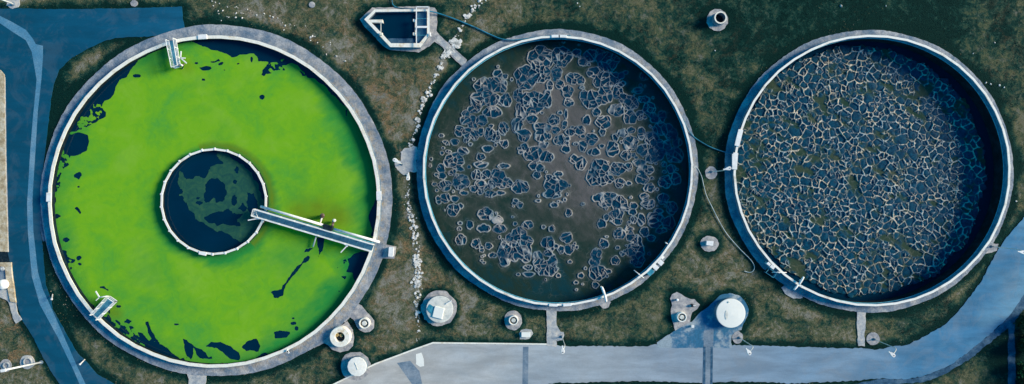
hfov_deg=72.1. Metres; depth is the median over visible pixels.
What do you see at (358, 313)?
gravel path
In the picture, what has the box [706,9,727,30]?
pavement
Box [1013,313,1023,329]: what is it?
evergreen shrub
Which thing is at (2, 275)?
pavement
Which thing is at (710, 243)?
control cabinet
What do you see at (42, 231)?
pavement
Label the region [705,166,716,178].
pavement
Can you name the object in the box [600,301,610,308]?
pavement
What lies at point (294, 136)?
algae
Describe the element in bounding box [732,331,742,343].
pavement
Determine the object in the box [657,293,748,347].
pavement
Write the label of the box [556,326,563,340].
pavement
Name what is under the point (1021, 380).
evergreen shrub
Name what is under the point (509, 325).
pavement
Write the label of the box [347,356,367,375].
storage tank
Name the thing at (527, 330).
pavement
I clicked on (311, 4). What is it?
manhole cover
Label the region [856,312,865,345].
path
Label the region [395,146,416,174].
pavement
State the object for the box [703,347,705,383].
drain channel
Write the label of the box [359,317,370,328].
inspection shaft
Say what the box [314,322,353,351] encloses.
concrete base
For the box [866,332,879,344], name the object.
pavement
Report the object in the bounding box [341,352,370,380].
pavement
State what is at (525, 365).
drain channel
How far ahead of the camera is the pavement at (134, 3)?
109.95 m
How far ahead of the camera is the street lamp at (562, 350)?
102.99 m
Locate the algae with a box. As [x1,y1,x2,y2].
[55,41,376,362]
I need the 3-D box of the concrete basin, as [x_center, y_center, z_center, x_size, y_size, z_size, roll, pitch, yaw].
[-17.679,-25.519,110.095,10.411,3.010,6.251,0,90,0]
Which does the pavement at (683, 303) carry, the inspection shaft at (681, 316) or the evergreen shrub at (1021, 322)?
the inspection shaft at (681, 316)
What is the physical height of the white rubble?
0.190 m
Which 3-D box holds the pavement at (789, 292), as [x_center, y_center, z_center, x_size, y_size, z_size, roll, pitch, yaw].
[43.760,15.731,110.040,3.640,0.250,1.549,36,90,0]
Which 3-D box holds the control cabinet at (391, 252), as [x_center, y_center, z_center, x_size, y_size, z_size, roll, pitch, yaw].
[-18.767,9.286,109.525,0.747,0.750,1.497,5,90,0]
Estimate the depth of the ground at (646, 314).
110.03 m
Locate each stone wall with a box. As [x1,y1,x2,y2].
[0,70,8,251]
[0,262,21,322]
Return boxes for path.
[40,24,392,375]
[187,374,205,383]
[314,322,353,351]
[344,304,373,331]
[416,29,697,310]
[436,36,465,64]
[546,310,556,346]
[724,30,1013,312]
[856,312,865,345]
[1008,321,1015,383]
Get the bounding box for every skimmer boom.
[600,286,606,301]
[793,277,803,289]
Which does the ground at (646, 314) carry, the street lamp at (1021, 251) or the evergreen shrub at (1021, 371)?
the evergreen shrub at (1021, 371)
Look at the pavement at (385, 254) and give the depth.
109.92 m
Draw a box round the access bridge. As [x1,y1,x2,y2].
[248,205,379,252]
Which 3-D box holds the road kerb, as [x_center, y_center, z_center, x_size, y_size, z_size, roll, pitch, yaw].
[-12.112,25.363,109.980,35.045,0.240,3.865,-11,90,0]
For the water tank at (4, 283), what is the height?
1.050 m
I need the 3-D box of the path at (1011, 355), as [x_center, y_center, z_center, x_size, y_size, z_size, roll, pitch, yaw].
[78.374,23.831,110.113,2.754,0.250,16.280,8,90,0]
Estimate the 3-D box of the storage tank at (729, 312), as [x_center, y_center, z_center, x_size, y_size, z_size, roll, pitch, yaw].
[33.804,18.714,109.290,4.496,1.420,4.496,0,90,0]
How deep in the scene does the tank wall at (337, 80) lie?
109.89 m
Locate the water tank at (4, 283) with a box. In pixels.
[0,279,8,289]
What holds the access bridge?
on the settling tank at (50, 200)
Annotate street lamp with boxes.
[393,158,403,164]
[561,335,564,353]
[710,166,731,172]
[738,336,752,354]
[873,338,896,356]
[990,245,1023,253]
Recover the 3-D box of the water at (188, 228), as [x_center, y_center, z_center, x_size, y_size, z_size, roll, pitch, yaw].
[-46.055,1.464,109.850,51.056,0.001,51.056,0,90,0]
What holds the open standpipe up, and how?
on the pavement at (710, 24)
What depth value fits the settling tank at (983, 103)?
109.80 m
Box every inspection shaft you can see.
[330,326,351,346]
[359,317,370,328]
[509,315,517,324]
[676,312,686,321]
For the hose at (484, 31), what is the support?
on the ground at (646, 314)
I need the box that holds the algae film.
[178,152,263,241]
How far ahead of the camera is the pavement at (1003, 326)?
109.98 m
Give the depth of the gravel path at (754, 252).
109.89 m
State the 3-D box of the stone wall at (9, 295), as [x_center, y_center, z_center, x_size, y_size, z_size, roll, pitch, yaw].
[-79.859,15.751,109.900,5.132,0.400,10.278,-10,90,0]
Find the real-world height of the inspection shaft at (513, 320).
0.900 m
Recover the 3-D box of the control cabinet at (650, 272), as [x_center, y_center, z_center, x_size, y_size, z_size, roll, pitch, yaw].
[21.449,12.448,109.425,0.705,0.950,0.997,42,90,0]
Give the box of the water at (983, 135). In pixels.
[740,41,993,300]
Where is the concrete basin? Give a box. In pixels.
[364,6,430,47]
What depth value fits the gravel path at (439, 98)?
109.89 m
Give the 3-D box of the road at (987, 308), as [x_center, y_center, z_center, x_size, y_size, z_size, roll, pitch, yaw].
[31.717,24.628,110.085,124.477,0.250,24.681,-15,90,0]
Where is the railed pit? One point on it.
(769, 271)
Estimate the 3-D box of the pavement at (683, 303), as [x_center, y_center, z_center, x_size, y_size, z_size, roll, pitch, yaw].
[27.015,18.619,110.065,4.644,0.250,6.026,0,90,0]
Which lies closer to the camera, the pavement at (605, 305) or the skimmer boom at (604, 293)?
the skimmer boom at (604, 293)
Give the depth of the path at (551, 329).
109.92 m
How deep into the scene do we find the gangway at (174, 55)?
108.60 m
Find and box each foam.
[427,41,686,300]
[736,44,987,297]
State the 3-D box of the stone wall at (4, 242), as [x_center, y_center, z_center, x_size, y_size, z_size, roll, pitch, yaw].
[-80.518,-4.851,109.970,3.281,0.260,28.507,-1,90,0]
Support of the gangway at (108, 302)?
on the settling tank at (50, 200)
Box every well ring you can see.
[3,362,9,368]
[23,358,32,364]
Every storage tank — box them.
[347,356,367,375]
[426,295,452,322]
[714,298,744,327]
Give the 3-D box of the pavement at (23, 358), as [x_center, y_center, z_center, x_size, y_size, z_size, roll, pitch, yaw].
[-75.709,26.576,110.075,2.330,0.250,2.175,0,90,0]
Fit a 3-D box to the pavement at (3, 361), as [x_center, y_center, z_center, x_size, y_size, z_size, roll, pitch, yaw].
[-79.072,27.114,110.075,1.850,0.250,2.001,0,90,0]
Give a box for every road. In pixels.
[0,6,184,383]
[337,217,1023,383]
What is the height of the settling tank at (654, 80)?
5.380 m
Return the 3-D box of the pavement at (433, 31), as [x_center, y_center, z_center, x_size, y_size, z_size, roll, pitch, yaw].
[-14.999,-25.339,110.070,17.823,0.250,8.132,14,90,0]
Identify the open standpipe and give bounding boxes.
[711,11,726,26]
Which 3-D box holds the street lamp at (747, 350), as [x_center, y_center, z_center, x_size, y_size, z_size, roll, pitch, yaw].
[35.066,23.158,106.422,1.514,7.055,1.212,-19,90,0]
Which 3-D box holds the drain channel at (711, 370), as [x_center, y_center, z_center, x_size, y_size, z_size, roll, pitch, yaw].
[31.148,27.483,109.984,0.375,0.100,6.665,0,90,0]
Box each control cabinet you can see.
[388,247,393,256]
[521,332,529,336]
[647,269,653,275]
[705,241,713,245]
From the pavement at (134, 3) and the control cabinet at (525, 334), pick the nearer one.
the control cabinet at (525, 334)
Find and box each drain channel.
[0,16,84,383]
[522,347,528,383]
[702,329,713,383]
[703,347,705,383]
[710,347,712,383]
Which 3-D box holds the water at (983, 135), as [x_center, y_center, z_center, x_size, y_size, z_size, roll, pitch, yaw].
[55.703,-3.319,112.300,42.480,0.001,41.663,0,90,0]
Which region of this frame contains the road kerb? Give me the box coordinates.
[333,342,546,383]
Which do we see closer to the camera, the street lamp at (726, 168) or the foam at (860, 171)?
the street lamp at (726, 168)
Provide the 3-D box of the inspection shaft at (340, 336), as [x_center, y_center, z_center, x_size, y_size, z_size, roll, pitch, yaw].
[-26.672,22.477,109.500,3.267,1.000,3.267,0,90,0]
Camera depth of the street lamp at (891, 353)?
103.05 m
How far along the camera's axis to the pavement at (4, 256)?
109.97 m
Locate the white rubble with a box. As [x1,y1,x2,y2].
[404,0,485,340]
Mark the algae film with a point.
(225, 173)
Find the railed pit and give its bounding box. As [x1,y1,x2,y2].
[764,268,776,277]
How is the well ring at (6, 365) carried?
on the pavement at (3, 361)
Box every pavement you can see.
[0,252,9,261]
[0,270,7,289]
[0,359,11,371]
[6,0,19,8]
[20,355,34,368]
[40,172,45,240]
[130,0,137,6]
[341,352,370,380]
[360,6,466,65]
[383,245,395,258]
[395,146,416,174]
[397,361,421,383]
[416,353,423,366]
[421,290,456,325]
[504,310,521,329]
[519,329,532,339]
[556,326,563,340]
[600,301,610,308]
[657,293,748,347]
[670,292,699,329]
[700,236,718,251]
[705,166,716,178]
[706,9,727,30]
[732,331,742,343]
[781,285,802,298]
[859,295,1023,383]
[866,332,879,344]
[986,243,997,252]
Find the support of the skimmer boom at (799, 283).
attached to the settling tank at (983, 103)
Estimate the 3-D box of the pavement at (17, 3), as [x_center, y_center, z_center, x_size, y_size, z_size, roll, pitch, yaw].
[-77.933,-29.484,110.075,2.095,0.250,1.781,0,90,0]
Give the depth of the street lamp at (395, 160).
102.94 m
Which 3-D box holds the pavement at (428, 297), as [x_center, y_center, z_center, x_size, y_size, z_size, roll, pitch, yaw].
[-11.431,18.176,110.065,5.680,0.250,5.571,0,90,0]
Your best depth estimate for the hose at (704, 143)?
109.78 m
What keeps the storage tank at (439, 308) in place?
on the pavement at (428, 297)
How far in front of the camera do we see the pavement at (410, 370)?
109.95 m
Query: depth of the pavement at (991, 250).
109.95 m
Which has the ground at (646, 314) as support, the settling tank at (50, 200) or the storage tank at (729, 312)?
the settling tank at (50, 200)
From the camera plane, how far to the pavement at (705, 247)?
109.95 m
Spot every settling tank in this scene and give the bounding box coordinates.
[46,34,381,367]
[422,35,692,306]
[731,35,1010,305]
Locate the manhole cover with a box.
[309,2,314,7]
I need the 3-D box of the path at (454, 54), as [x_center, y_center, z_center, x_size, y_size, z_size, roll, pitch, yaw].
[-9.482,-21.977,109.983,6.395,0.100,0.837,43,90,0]
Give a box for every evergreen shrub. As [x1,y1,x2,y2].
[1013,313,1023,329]
[1015,376,1023,383]
[1017,362,1023,377]
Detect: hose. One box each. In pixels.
[429,10,570,40]
[683,119,732,153]
[694,167,754,272]
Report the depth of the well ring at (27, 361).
109.84 m
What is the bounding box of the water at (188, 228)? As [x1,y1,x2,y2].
[55,40,376,359]
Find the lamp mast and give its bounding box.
[0,360,42,371]
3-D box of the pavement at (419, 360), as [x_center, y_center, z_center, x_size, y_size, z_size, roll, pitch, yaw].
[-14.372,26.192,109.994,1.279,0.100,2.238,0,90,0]
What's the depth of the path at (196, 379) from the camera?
109.92 m
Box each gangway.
[89,291,116,319]
[165,38,186,68]
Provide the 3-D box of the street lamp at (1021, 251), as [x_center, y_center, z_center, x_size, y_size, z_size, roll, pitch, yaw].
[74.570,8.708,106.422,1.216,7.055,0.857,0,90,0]
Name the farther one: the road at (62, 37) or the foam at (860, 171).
the foam at (860, 171)
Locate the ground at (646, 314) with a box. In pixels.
[0,0,1023,383]

